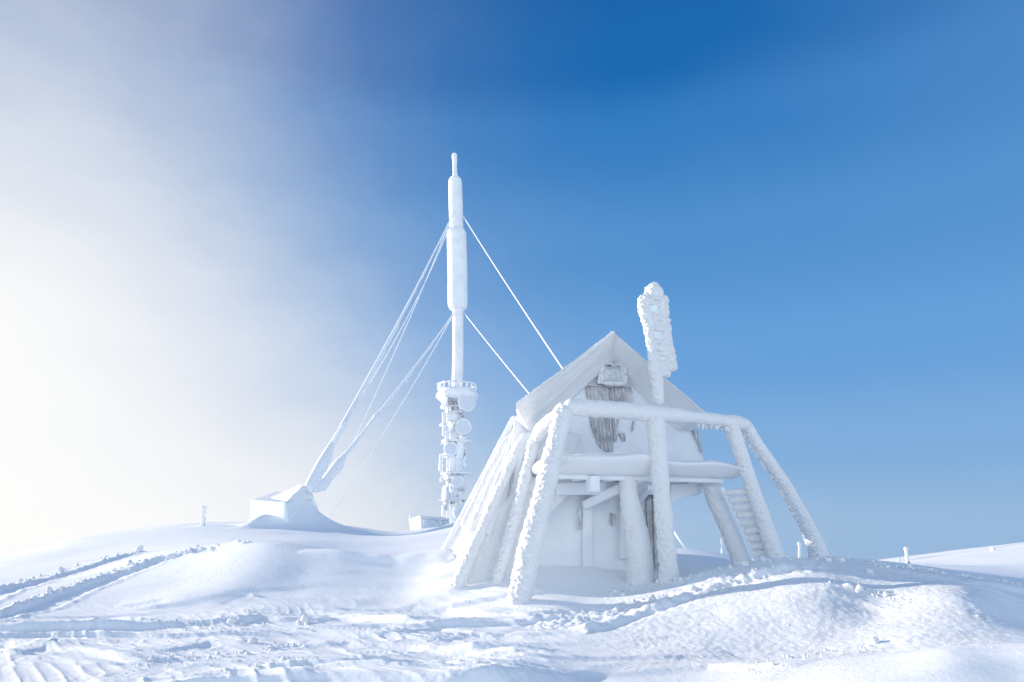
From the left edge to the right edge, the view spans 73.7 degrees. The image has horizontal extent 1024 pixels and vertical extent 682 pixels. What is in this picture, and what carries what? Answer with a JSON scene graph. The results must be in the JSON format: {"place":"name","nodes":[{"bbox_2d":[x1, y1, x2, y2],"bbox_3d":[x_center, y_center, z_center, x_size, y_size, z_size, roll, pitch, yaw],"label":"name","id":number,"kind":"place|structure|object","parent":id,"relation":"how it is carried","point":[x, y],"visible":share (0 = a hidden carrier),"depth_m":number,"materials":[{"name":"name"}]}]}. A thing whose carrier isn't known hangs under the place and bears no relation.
{"place":"outdoors","nodes":[
{"label":"outdoors","id":0,"kind":"place"},
{"bbox_2d":[0,502,1023,681],"bbox_3d":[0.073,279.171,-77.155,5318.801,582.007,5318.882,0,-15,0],"label":"snow ground","id":1,"kind":"structure","parent":0,"point":[392,599],"depth_m":9.09,"materials":[{"name":"white snow"}]},
{"bbox_2d":[135,545,143,551],"bbox_3d":[-10.864,6.104,19.874,0.229,0.323,0.158,0,-15,0],"label":"snow chunk","id":2,"kind":"object","parent":1,"relation":"on","point":[139,548],"visible":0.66,"depth_m":19.86,"materials":[{"name":"white snow"}]},
{"bbox_2d":[201,506,207,525],"bbox_3d":[-15.010,8.493,33.188,0.306,0.954,0.867,7,-17,-23],"label":"sign post","id":3,"kind":"object","parent":1,"relation":"on","point":[203,513],"visible":1,"depth_m":32.97,"materials":[{"name":"white"}]},
{"bbox_2d":[248,637,257,642],"bbox_3d":[-3.033,3.510,7.986,0.115,0.086,0.106,8,-17,-26],"label":"snow chunk","id":4,"kind":"object","parent":1,"relation":"on","point":[252,640],"visible":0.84,"depth_m":7.96,"materials":[{"name":"white snow"}]},
{"bbox_2d":[250,484,318,521],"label":"anchor block","id":5,"kind":"structure","parent":1,"relation":"on","point":[286,505],"depth_m":32.72,"materials":[{"name":"white"}]},
{"bbox_2d":[409,515,449,529],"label":"equipment building","id":6,"kind":"structure","parent":1,"relation":"on","point":[420,522],"depth_m":54.79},
{"bbox_2d":[436,153,477,522],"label":"broadcast tower","id":7,"kind":"structure","parent":1,"relation":"on","point":[457,399],"depth_m":69.97,"materials":[{"name":"white"}]},
{"bbox_2d":[305,214,452,492],"bbox_3d":[-8.206,-3.364,54.701,0.536,32.200,35.497,-2,-16,6],"label":"guy wire","id":8,"kind":"object","parent":7,"relation":"attached to","point":[317,473],"visible":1,"depth_m":38.91,"materials":[{"name":"white"}]},
{"bbox_2d":[313,313,453,492],"bbox_3d":[-7.909,2.247,53.370,0.479,20.583,35.088,-2,-16,6],"label":"guy wire","id":9,"kind":"object","parent":7,"relation":"attached to","point":[333,471],"visible":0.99,"depth_m":39.69,"materials":[{"name":"white"}]},
{"bbox_2d":[320,223,449,511],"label":"guy wire","id":10,"kind":"object","parent":7,"relation":"attached to","point":[388,365],"visible":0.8,"depth_m":60.19,"materials":[{"name":"white"}]},
{"bbox_2d":[329,319,450,517],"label":"guy wire","id":11,"kind":"object","parent":7,"relation":"attached to","point":[390,422],"visible":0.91,"depth_m":55.52,"materials":[{"name":"white"}]},
{"bbox_2d":[334,224,450,439],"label":"guy wire","id":12,"kind":"object","parent":7,"relation":"attached to","point":[390,347],"visible":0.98,"depth_m":47.92,"materials":[{"name":"white"}]},
{"bbox_2d":[464,313,528,393],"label":"guy wire","id":13,"kind":"object","parent":7,"relation":"attached to","point":[498,356],"visible":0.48,"depth_m":59.62,"materials":[{"name":"white"}]},
{"bbox_2d":[463,216,685,548],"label":"guy wire","id":14,"kind":"object","parent":7,"relation":"attached to","point":[680,540],"visible":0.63,"depth_m":50.38,"materials":[{"name":"white"}]},
{"bbox_2d":[4,543,1020,678],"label":"snow crumbs","id":15,"kind":"object","parent":1,"relation":"on","point":[304,620],"visible":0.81,"depth_m":10.27,"materials":[{"name":"white snow"}]},
{"bbox_2d":[442,331,829,605],"bbox_3d":[2.206,2.826,14.173,7.878,5.540,4.448,7,-17,-23],"label":"mountain hut","id":16,"kind":"object","parent":1,"relation":"on","point":[596,459],"visible":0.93,"depth_m":12.97,"materials":[{"name":"white"}]},
{"bbox_2d":[597,363,627,385],"bbox_3d":[2.078,0.697,14.087,0.745,0.509,0.290,5,-16,-19],"label":"window","id":17,"kind":"structure","parent":16,"relation":"in","point":[611,374],"depth_m":13.99,"materials":[{"name":"white"}]},
{"bbox_2d":[638,495,658,570],"bbox_3d":[2.826,3.815,13.611,0.813,1.616,0.085,6,-16,-19],"label":"door","id":18,"kind":"structure","parent":16,"relation":"in","point":[647,505],"depth_m":13.59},
{"bbox_2d":[637,282,677,404],"bbox_3d":[2.812,0.021,13.132,0.799,2.474,0.415,3,-16,-10],"label":"iced antenna","id":19,"kind":"object","parent":16,"relation":"on","point":[653,311],"visible":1,"depth_m":13.08,"materials":[{"name":"snow"},{"name":"rime ice"}]},
{"bbox_2d":[720,537,722,553],"bbox_3d":[8.828,8.978,28.642,0.156,1.423,0.129,0,-15,0],"label":"marker post","id":20,"kind":"object","parent":1,"relation":"on","point":[721,539],"visible":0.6,"depth_m":28.72,"materials":[{"name":"white"}]},
{"bbox_2d":[797,542,801,557],"bbox_3d":[6.829,5.214,16.194,0.170,0.872,0.102,0,-15,0],"label":"marker post","id":21,"kind":"object","parent":1,"relation":"on","point":[799,544],"visible":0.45,"depth_m":16.25,"materials":[{"name":"white"}]},
{"bbox_2d":[865,568,872,572],"bbox_3d":[5.574,3.599,10.657,0.108,0.112,0.120,0,-15,0],"label":"snow chunk","id":22,"kind":"object","parent":1,"relation":"on","point":[868,570],"visible":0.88,"depth_m":10.63,"materials":[{"name":"white snow"}]},
{"bbox_2d":[869,637,879,643],"bbox_3d":[3.698,3.060,6.966,0.101,0.083,0.094,0,-15,0],"label":"snow chunk","id":23,"kind":"object","parent":1,"relation":"on","point":[874,640],"visible":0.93,"depth_m":6.95,"materials":[{"name":"white snow"}]},
{"bbox_2d":[904,547,908,562],"bbox_3d":[11.043,6.134,19.052,0.135,0.764,0.121,0,-15,0],"label":"marker post","id":24,"kind":"object","parent":1,"relation":"on","point":[906,549],"visible":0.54,"depth_m":19.08,"materials":[{"name":"white"}]},
{"bbox_2d":[0,0,1023,560],"label":"sky","id":25,"kind":"structure","parent":0,"point":[218,217],"materials":[{"name":"blue"}]}
]}

